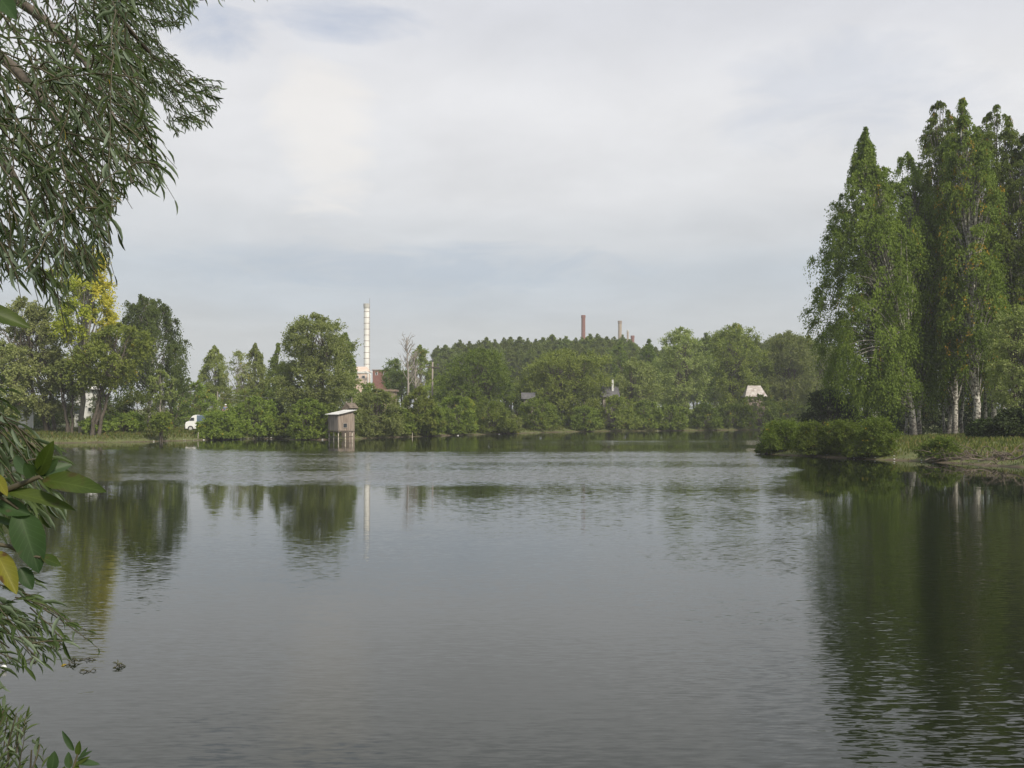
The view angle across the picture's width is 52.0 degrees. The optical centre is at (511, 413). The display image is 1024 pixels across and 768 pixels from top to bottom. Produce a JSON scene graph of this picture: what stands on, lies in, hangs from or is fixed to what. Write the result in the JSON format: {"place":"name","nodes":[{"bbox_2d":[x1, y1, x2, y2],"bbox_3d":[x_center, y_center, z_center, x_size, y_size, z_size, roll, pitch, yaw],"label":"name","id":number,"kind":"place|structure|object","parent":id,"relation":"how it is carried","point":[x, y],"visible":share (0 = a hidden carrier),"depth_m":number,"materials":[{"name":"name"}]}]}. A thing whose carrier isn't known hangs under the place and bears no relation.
{"place":"outdoors","nodes":[
{"label":"outdoors","id":0,"kind":"place"},
{"bbox_2d":[0,430,1023,767],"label":"water","id":1,"kind":"structure","parent":0,"point":[712,598],"depth_m":14.14,"materials":[{"name":"black liquid"}]},
{"bbox_2d":[0,0,1023,408],"label":"sky","id":2,"kind":"structure","parent":0,"point":[473,171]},
{"bbox_2d":[1,409,1023,467],"bbox_3d":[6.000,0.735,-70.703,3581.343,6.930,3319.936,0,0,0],"label":"ground","id":3,"kind":"structure","parent":0,"point":[912,455],"depth_m":96.53,"materials":[{"name":"brown soil"}]},
{"bbox_2d":[0,647,48,767],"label":"willow shoot","id":4,"kind":"object","parent":3,"relation":"on","point":[14,751],"visible":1,"depth_m":2.53,"materials":[{"name":"green plant"}]},
{"bbox_2d":[0,340,49,431],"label":"willow tree","id":5,"kind":"object","parent":3,"relation":"on","point":[12,373],"visible":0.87,"depth_m":95.67,"materials":[{"name":"green plant"}]},
{"bbox_2d":[0,295,80,432],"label":"willow tree","id":6,"kind":"object","parent":3,"relation":"on","point":[49,405],"visible":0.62,"depth_m":99.03,"materials":[{"name":"green plant"}]},
{"bbox_2d":[0,0,105,594],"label":"broadleaf branch","id":7,"kind":"object","parent":3,"relation":"on","point":[27,534],"visible":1,"depth_m":1.25,"materials":[{"name":"green plant"}]},
{"bbox_2d":[42,358,90,433],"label":"willow tree","id":8,"kind":"object","parent":3,"relation":"on","point":[70,387],"visible":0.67,"depth_m":97.56,"materials":[{"name":"green plant"}]},
{"bbox_2d":[46,731,99,767],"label":"broadleaf sprout","id":9,"kind":"object","parent":3,"relation":"on","point":[53,761],"visible":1,"depth_m":1.90,"materials":[{"name":"green plant"}]},
{"bbox_2d":[44,246,121,432],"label":"poplar tree","id":10,"kind":"object","parent":3,"relation":"on","point":[89,310],"visible":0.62,"depth_m":98.22,"materials":[{"name":"green plant"}]},
{"bbox_2d":[74,379,100,426],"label":"white house","id":11,"kind":"structure","parent":3,"relation":"on","point":[87,412],"depth_m":111.80,"materials":[{"name":"paint"}]},
{"bbox_2d":[77,416,110,432],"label":"bush","id":12,"kind":"object","parent":3,"relation":"on","point":[85,424],"visible":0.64,"depth_m":97.43,"materials":[{"name":"green plant"}]},
{"bbox_2d":[77,393,133,426],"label":"bush","id":13,"kind":"object","parent":3,"relation":"on","point":[109,411],"visible":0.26,"depth_m":111.77,"materials":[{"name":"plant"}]},
{"bbox_2d":[59,321,157,434],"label":"willow tree","id":14,"kind":"object","parent":3,"relation":"on","point":[106,377],"visible":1,"depth_m":96.29,"materials":[{"name":"green plant"}]},
{"bbox_2d":[103,410,147,432],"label":"bush","id":15,"kind":"object","parent":3,"relation":"on","point":[133,419],"visible":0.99,"depth_m":100.44,"materials":[{"name":"green plant"}]},
{"bbox_2d":[0,0,267,430],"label":"willow tree","id":16,"kind":"object","parent":3,"relation":"on","point":[64,85],"visible":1,"depth_m":2.69,"materials":[{"name":"green plant"}]},
{"bbox_2d":[0,387,75,543],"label":"willow branch","id":17,"kind":"object","parent":16,"relation":"attached to","point":[11,445],"visible":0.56,"depth_m":2.57,"materials":[{"name":"green plant"}]},
{"bbox_2d":[0,569,99,707],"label":"willow branch","id":18,"kind":"object","parent":16,"relation":"attached to","point":[23,622],"visible":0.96,"depth_m":2.96,"materials":[{"name":"green plant"}]},
{"bbox_2d":[110,388,167,427],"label":"bush","id":19,"kind":"object","parent":3,"relation":"on","point":[137,397],"visible":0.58,"depth_m":110.95,"materials":[{"name":"green plant"}]},
{"bbox_2d":[111,294,192,426],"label":"weeping birch","id":20,"kind":"object","parent":3,"relation":"on","point":[152,318],"visible":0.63,"depth_m":115.11,"materials":[{"name":"green plant"}]},
{"bbox_2d":[144,369,177,437],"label":"willow tree","id":21,"kind":"object","parent":3,"relation":"on","point":[161,375],"visible":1,"depth_m":98.99,"materials":[{"name":"green plant"}]},
{"bbox_2d":[148,411,174,440],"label":"bush","id":22,"kind":"object","parent":3,"relation":"on","point":[162,420],"visible":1,"depth_m":97.02,"materials":[{"name":"green plant"}]},
{"bbox_2d":[151,381,196,426],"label":"bush","id":23,"kind":"object","parent":3,"relation":"on","point":[177,419],"visible":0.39,"depth_m":117.61,"materials":[{"name":"green plant"}]},
{"bbox_2d":[168,380,223,424],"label":"bush","id":24,"kind":"object","parent":3,"relation":"on","point":[200,388],"visible":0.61,"depth_m":127.50,"materials":[{"name":"green plant"}]},
{"bbox_2d":[197,345,228,396],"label":"birch tree","id":25,"kind":"object","parent":3,"relation":"on","point":[213,356],"visible":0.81,"depth_m":164.13,"materials":[{"name":"green plant"}]},
{"bbox_2d":[190,384,242,414],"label":"bush","id":26,"kind":"object","parent":3,"relation":"on","point":[228,392],"visible":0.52,"depth_m":150.76,"materials":[{"name":"green plant"}]},
{"bbox_2d":[194,409,245,439],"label":"bush","id":27,"kind":"object","parent":3,"relation":"on","point":[210,425],"visible":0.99,"depth_m":103.42,"materials":[{"name":"green plant"}]},
{"bbox_2d":[219,349,256,413],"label":"birch tree","id":28,"kind":"object","parent":3,"relation":"on","point":[242,366],"visible":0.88,"depth_m":159.81,"materials":[{"name":"green plant"}]},
{"bbox_2d":[239,343,267,411],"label":"birch tree","id":29,"kind":"object","parent":3,"relation":"on","point":[257,362],"visible":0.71,"depth_m":161.30,"materials":[{"name":"green plant"}]},
{"bbox_2d":[221,387,285,419],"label":"bush","id":30,"kind":"object","parent":3,"relation":"on","point":[247,393],"visible":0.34,"depth_m":148.55,"materials":[{"name":"green plant"}]},
{"bbox_2d":[225,395,287,437],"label":"bush","id":31,"kind":"object","parent":3,"relation":"on","point":[264,412],"visible":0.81,"depth_m":107.44,"materials":[{"name":"green plant"}]},
{"bbox_2d":[263,343,295,400],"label":"birch tree","id":32,"kind":"object","parent":3,"relation":"on","point":[275,357],"visible":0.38,"depth_m":149.41,"materials":[{"name":"green plant"}]},
{"bbox_2d":[272,412,291,435],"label":"bush","id":33,"kind":"object","parent":3,"relation":"on","point":[284,418],"visible":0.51,"depth_m":108.00,"materials":[{"name":"green plant"}]},
{"bbox_2d":[284,397,331,439],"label":"bush","id":34,"kind":"object","parent":3,"relation":"on","point":[300,427],"visible":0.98,"depth_m":103.28,"materials":[{"name":"green plant"}]},
{"bbox_2d":[260,312,364,415],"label":"willow tree","id":35,"kind":"object","parent":3,"relation":"on","point":[312,366],"visible":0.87,"depth_m":119.96,"materials":[{"name":"green plant"}]},
{"bbox_2d":[324,410,355,439],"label":"stilt hut","id":36,"kind":"object","parent":3,"relation":"on","point":[340,421],"visible":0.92,"depth_m":102.61,"materials":[{"name":"brown wood"}]},
{"bbox_2d":[333,332,357,402],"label":"birch tree","id":37,"kind":"object","parent":3,"relation":"on","point":[351,360],"visible":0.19,"depth_m":137.50,"materials":[{"name":"green plant"}]},
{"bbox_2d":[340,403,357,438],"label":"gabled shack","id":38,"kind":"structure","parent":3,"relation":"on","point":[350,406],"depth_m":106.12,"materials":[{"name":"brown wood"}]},
{"bbox_2d":[354,367,370,392],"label":"boiler house","id":39,"kind":"structure","parent":3,"relation":"on","point":[361,374],"depth_m":397.00,"materials":[{"name":"white paint"}]},
{"bbox_2d":[363,303,369,369],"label":"white chimney","id":40,"kind":"object","parent":3,"relation":"on","point":[366,306],"visible":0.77,"depth_m":418.99,"materials":[{"name":"concrete"}]},
{"bbox_2d":[348,382,384,414],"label":"tree","id":41,"kind":"object","parent":3,"relation":"on","point":[367,387],"visible":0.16,"depth_m":149.19,"materials":[{"name":"green plant"}]},
{"bbox_2d":[353,388,405,436],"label":"bush","id":42,"kind":"object","parent":3,"relation":"on","point":[381,424],"visible":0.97,"depth_m":110.91,"materials":[{"name":"green plant"}]},
{"bbox_2d":[372,369,391,392],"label":"brick building","id":43,"kind":"structure","parent":3,"relation":"on","point":[377,378],"depth_m":376.00,"materials":[{"name":"red brick"}]},
{"bbox_2d":[375,357,406,398],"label":"leafy tree","id":44,"kind":"object","parent":3,"relation":"on","point":[396,366],"visible":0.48,"depth_m":189.40,"materials":[{"name":"green plant"}]},
{"bbox_2d":[374,405,416,434],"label":"bush","id":45,"kind":"object","parent":3,"relation":"on","point":[405,413],"visible":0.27,"depth_m":115.35,"materials":[{"name":"green plant"}]},
{"bbox_2d":[382,368,417,402],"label":"leafy tree","id":46,"kind":"object","parent":3,"relation":"on","point":[396,377],"visible":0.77,"depth_m":174.00,"materials":[{"name":"green plant"}]},
{"bbox_2d":[395,333,421,408],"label":"bare tree","id":47,"kind":"object","parent":3,"relation":"on","point":[407,362],"visible":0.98,"depth_m":169.93,"materials":[{"name":"grey wood"}]},
{"bbox_2d":[405,344,434,395],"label":"birch tree","id":48,"kind":"object","parent":3,"relation":"on","point":[421,358],"visible":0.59,"depth_m":179.54,"materials":[{"name":"green plant"}]},
{"bbox_2d":[400,386,448,434],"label":"bush","id":49,"kind":"object","parent":3,"relation":"on","point":[422,398],"visible":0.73,"depth_m":118.11,"materials":[{"name":"green plant"}]},
{"bbox_2d":[407,403,447,435],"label":"bush","id":50,"kind":"object","parent":3,"relation":"on","point":[440,416],"visible":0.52,"depth_m":118.61,"materials":[{"name":"green plant"}]},
{"bbox_2d":[429,357,446,401],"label":"tree","id":51,"kind":"object","parent":3,"relation":"on","point":[441,366],"visible":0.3,"depth_m":221.59,"materials":[{"name":"green plant"}]},
{"bbox_2d":[434,344,456,369],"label":"tree","id":52,"kind":"object","parent":3,"relation":"on","point":[445,353],"visible":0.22,"depth_m":236.74,"materials":[{"name":"green plant"}]},
{"bbox_2d":[439,395,479,433],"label":"bush","id":53,"kind":"object","parent":3,"relation":"on","point":[464,423],"visible":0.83,"depth_m":124.81,"materials":[{"name":"green plant"}]},
{"bbox_2d":[432,347,520,423],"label":"alder tree","id":54,"kind":"object","parent":3,"relation":"on","point":[494,372],"visible":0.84,"depth_m":145.81,"materials":[{"name":"green plant"}]},
{"bbox_2d":[473,399,518,432],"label":"bush","id":55,"kind":"object","parent":3,"relation":"on","point":[484,407],"visible":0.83,"depth_m":130.70,"materials":[{"name":"green plant"}]},
{"bbox_2d":[491,414,522,433],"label":"bush","id":56,"kind":"object","parent":3,"relation":"on","point":[520,422],"visible":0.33,"depth_m":134.01,"materials":[{"name":"green plant"}]},
{"bbox_2d":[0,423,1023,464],"bbox_3d":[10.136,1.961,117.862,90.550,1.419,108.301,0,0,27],"label":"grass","id":57,"kind":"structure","parent":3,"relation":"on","point":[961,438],"depth_m":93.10,"materials":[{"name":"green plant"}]},
{"bbox_2d":[503,394,523,419],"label":"bush","id":58,"kind":"object","parent":3,"relation":"on","point":[516,404],"visible":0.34,"depth_m":149.00,"materials":[{"name":"green plant"}]},
{"bbox_2d":[520,348,537,385],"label":"tree","id":59,"kind":"object","parent":3,"relation":"on","point":[529,357],"visible":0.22,"depth_m":227.11,"materials":[{"name":"green plant"}]},
{"bbox_2d":[517,395,562,429],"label":"bush","id":60,"kind":"object","parent":3,"relation":"on","point":[545,417],"visible":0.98,"depth_m":143.00,"materials":[{"name":"green plant"}]},
{"bbox_2d":[509,346,617,424],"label":"willow tree","id":61,"kind":"object","parent":3,"relation":"on","point":[569,389],"visible":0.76,"depth_m":154.23,"materials":[{"name":"green plant"}]},
{"bbox_2d":[567,405,603,430],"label":"bush","id":62,"kind":"object","parent":3,"relation":"on","point":[586,419],"visible":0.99,"depth_m":150.13,"materials":[{"name":"green plant"}]},
{"bbox_2d":[588,333,608,349],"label":"tree","id":63,"kind":"object","parent":3,"relation":"on","point":[595,341],"visible":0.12,"depth_m":237.06,"materials":[{"name":"green plant"}]},
{"bbox_2d":[589,344,610,402],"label":"tree","id":64,"kind":"object","parent":3,"relation":"on","point":[600,349],"visible":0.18,"depth_m":226.29,"materials":[{"name":"green plant"}]},
{"bbox_2d":[600,380,619,427],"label":"house","id":65,"kind":"structure","parent":3,"relation":"on","point":[614,391],"depth_m":155.90,"materials":[{"name":"grey wood"}]},
{"bbox_2d":[591,394,643,429],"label":"bush","id":66,"kind":"object","parent":3,"relation":"on","point":[614,400],"visible":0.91,"depth_m":153.64,"materials":[{"name":"green plant"}]},
{"bbox_2d":[607,340,633,392],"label":"leafy tree","id":67,"kind":"object","parent":3,"relation":"on","point":[621,358],"visible":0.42,"depth_m":204.41,"materials":[{"name":"green plant"}]},
{"bbox_2d":[610,357,668,416],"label":"willow tree","id":68,"kind":"object","parent":3,"relation":"on","point":[642,370],"visible":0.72,"depth_m":161.61,"materials":[{"name":"green plant"}]},
{"bbox_2d":[624,399,666,428],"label":"bush","id":69,"kind":"object","parent":3,"relation":"on","point":[641,410],"visible":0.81,"depth_m":156.14,"materials":[{"name":"green plant"}]},
{"bbox_2d":[636,339,660,399],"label":"leafy tree","id":70,"kind":"object","parent":3,"relation":"on","point":[648,355],"visible":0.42,"depth_m":204.37,"materials":[{"name":"green plant"}]},
{"bbox_2d":[651,403,690,429],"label":"bush","id":71,"kind":"object","parent":3,"relation":"on","point":[680,415],"visible":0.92,"depth_m":157.06,"materials":[{"name":"green plant"}]},
{"bbox_2d":[649,326,717,423],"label":"willow tree","id":72,"kind":"object","parent":3,"relation":"on","point":[673,368],"visible":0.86,"depth_m":168.54,"materials":[{"name":"green plant"}]},
{"bbox_2d":[686,402,724,428],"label":"bush","id":73,"kind":"object","parent":3,"relation":"on","point":[702,410],"visible":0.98,"depth_m":161.04,"materials":[{"name":"green plant"}]},
{"bbox_2d":[693,332,720,402],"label":"leafy tree","id":74,"kind":"object","parent":3,"relation":"on","point":[705,340],"visible":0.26,"depth_m":199.62,"materials":[{"name":"green plant"}]},
{"bbox_2d":[708,402,756,427],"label":"bush","id":75,"kind":"object","parent":3,"relation":"on","point":[726,415],"visible":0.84,"depth_m":164.19,"materials":[{"name":"green plant"}]},
{"bbox_2d":[702,322,777,421],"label":"willow tree","id":76,"kind":"object","parent":3,"relation":"on","point":[727,382],"visible":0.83,"depth_m":174.09,"materials":[{"name":"green plant"}]},
{"bbox_2d":[741,386,767,425],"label":"house","id":77,"kind":"structure","parent":3,"relation":"on","point":[752,391],"depth_m":170.46,"materials":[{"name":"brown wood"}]},
{"bbox_2d":[734,393,793,428],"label":"bush","id":78,"kind":"object","parent":3,"relation":"on","point":[766,404],"visible":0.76,"depth_m":165.27,"materials":[{"name":"green plant"}]},
{"bbox_2d":[756,416,799,449],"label":"bush","id":79,"kind":"object","parent":3,"relation":"on","point":[776,434],"visible":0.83,"depth_m":66.27,"materials":[{"name":"green plant"}]},
{"bbox_2d":[754,330,824,418],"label":"willow tree","id":80,"kind":"object","parent":3,"relation":"on","point":[785,358],"visible":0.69,"depth_m":174.27,"materials":[{"name":"green plant"}]},
{"bbox_2d":[788,419,836,454],"bbox_3d":[18.194,1.543,63.312,3.095,2.542,3.073,0,0,0],"label":"bush","id":81,"kind":"object","parent":3,"relation":"on","point":[805,432],"visible":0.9,"depth_m":62.73,"materials":[{"name":"green plant"}]},
{"bbox_2d":[789,343,846,401],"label":"willow tree","id":82,"kind":"object","parent":3,"relation":"on","point":[812,372],"visible":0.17,"depth_m":176.80,"materials":[{"name":"green plant"}]},
{"bbox_2d":[795,388,863,430],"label":"bush","id":83,"kind":"object","parent":3,"relation":"on","point":[821,412],"visible":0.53,"depth_m":91.38,"materials":[{"name":"green plant"}]},
{"bbox_2d":[807,418,860,453],"bbox_3d":[19.466,1.425,62.449,3.163,2.521,3.376,0,0,-28],"label":"bush","id":84,"kind":"object","parent":3,"relation":"on","point":[838,433],"visible":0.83,"depth_m":61.75,"materials":[{"name":"green plant"}]},
{"bbox_2d":[841,437,871,457],"bbox_3d":[19.781,2.087,60.333,1.816,1.529,1.875,0,0,0],"label":"bush","id":85,"kind":"object","parent":3,"relation":"on","point":[849,450],"visible":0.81,"depth_m":59.86,"materials":[{"name":"green plant"}]},
{"bbox_2d":[797,126,938,435],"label":"birch tree","id":86,"kind":"object","parent":3,"relation":"on","point":[886,295],"visible":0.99,"depth_m":78.64,"materials":[{"name":"green plant"}]},
{"bbox_2d":[845,386,903,434],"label":"bush","id":87,"kind":"object","parent":3,"relation":"on","point":[892,421],"visible":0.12,"depth_m":94.22,"materials":[{"name":"green plant"}]},
{"bbox_2d":[853,416,906,455],"bbox_3d":[20.814,1.424,59.875,2.881,2.632,2.857,0,0,0],"label":"bush","id":88,"kind":"object","parent":3,"relation":"on","point":[879,440],"visible":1,"depth_m":59.24,"materials":[{"name":"green plant"}]},
{"bbox_2d":[852,208,950,435],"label":"birch tree","id":89,"kind":"object","parent":3,"relation":"on","point":[905,414],"visible":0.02,"depth_m":88.82,"materials":[{"name":"green plant"}]},
{"bbox_2d":[859,151,964,434],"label":"birch tree","id":90,"kind":"object","parent":3,"relation":"on","point":[908,198],"visible":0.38,"depth_m":80.57,"materials":[{"name":"green plant"}]},
{"bbox_2d":[895,392,951,435],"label":"bush","id":91,"kind":"object","parent":3,"relation":"on","point":[927,421],"visible":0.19,"depth_m":97.46,"materials":[{"name":"green plant"}]},
{"bbox_2d":[914,435,963,459],"bbox_3d":[22.817,1.940,56.027,2.513,1.619,2.047,0,0,0],"label":"bush","id":92,"kind":"object","parent":3,"relation":"on","point":[948,444],"visible":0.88,"depth_m":55.58,"materials":[{"name":"green plant"}]},
{"bbox_2d":[912,440,985,463],"bbox_3d":[22.947,1.960,55.125,3.372,1.400,2.922,0,0,0],"label":"fallen branch","id":93,"kind":"object","parent":3,"relation":"on","point":[974,452],"visible":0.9,"depth_m":55.16,"materials":[{"name":"brown wood"}]},
{"bbox_2d":[910,100,993,433],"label":"birch tree","id":94,"kind":"object","parent":3,"relation":"on","point":[932,138],"visible":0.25,"depth_m":82.56,"materials":[{"name":"green plant"}]},
{"bbox_2d":[896,297,1010,433],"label":"birch tree","id":95,"kind":"object","parent":3,"relation":"on","point":[949,424],"visible":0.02,"depth_m":89.76,"materials":[{"name":"green plant"}]},
{"bbox_2d":[924,383,990,433],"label":"bush","id":96,"kind":"object","parent":3,"relation":"on","point":[965,423],"visible":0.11,"depth_m":99.18,"materials":[{"name":"green plant"}]},
{"bbox_2d":[929,97,1015,420],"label":"birch tree","id":97,"kind":"object","parent":3,"relation":"on","point":[977,269],"visible":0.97,"depth_m":77.31,"materials":[{"name":"green plant"}]},
{"bbox_2d":[933,443,1023,461],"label":"fallen branch","id":98,"kind":"object","parent":3,"relation":"on","point":[973,458],"visible":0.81,"depth_m":53.55,"materials":[{"name":"brown wood"}]},
{"bbox_2d":[965,417,1004,437],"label":"bush","id":99,"kind":"object","parent":3,"relation":"on","point":[973,428],"visible":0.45,"depth_m":67.65,"materials":[{"name":"green plant"}]},
{"bbox_2d":[963,385,1023,422],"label":"bush","id":100,"kind":"object","parent":3,"relation":"on","point":[988,408],"visible":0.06,"depth_m":98.00,"materials":[{"name":"green plant"}]},
{"bbox_2d":[964,104,1023,418],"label":"birch tree","id":101,"kind":"object","parent":3,"relation":"on","point":[1010,137],"visible":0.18,"depth_m":82.70,"materials":[{"name":"green plant"}]},
{"bbox_2d":[975,304,1023,412],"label":"willow tree","id":102,"kind":"object","parent":3,"relation":"on","point":[1013,382],"visible":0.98,"depth_m":71.83,"materials":[{"name":"green plant"}]},
{"bbox_2d":[980,407,1023,438],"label":"bush","id":103,"kind":"object","parent":3,"relation":"on","point":[1008,422],"visible":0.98,"depth_m":65.44,"materials":[{"name":"green plant"}]},
{"bbox_2d":[980,444,1023,465],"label":"fallen branch","id":104,"kind":"object","parent":3,"relation":"on","point":[1010,458],"visible":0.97,"depth_m":51.05,"materials":[{"name":"brown wood"}]},
{"bbox_2d":[982,133,1023,405],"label":"birch tree","id":105,"kind":"object","parent":3,"relation":"on","point":[1018,240],"visible":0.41,"depth_m":81.16,"materials":[{"name":"green plant"}]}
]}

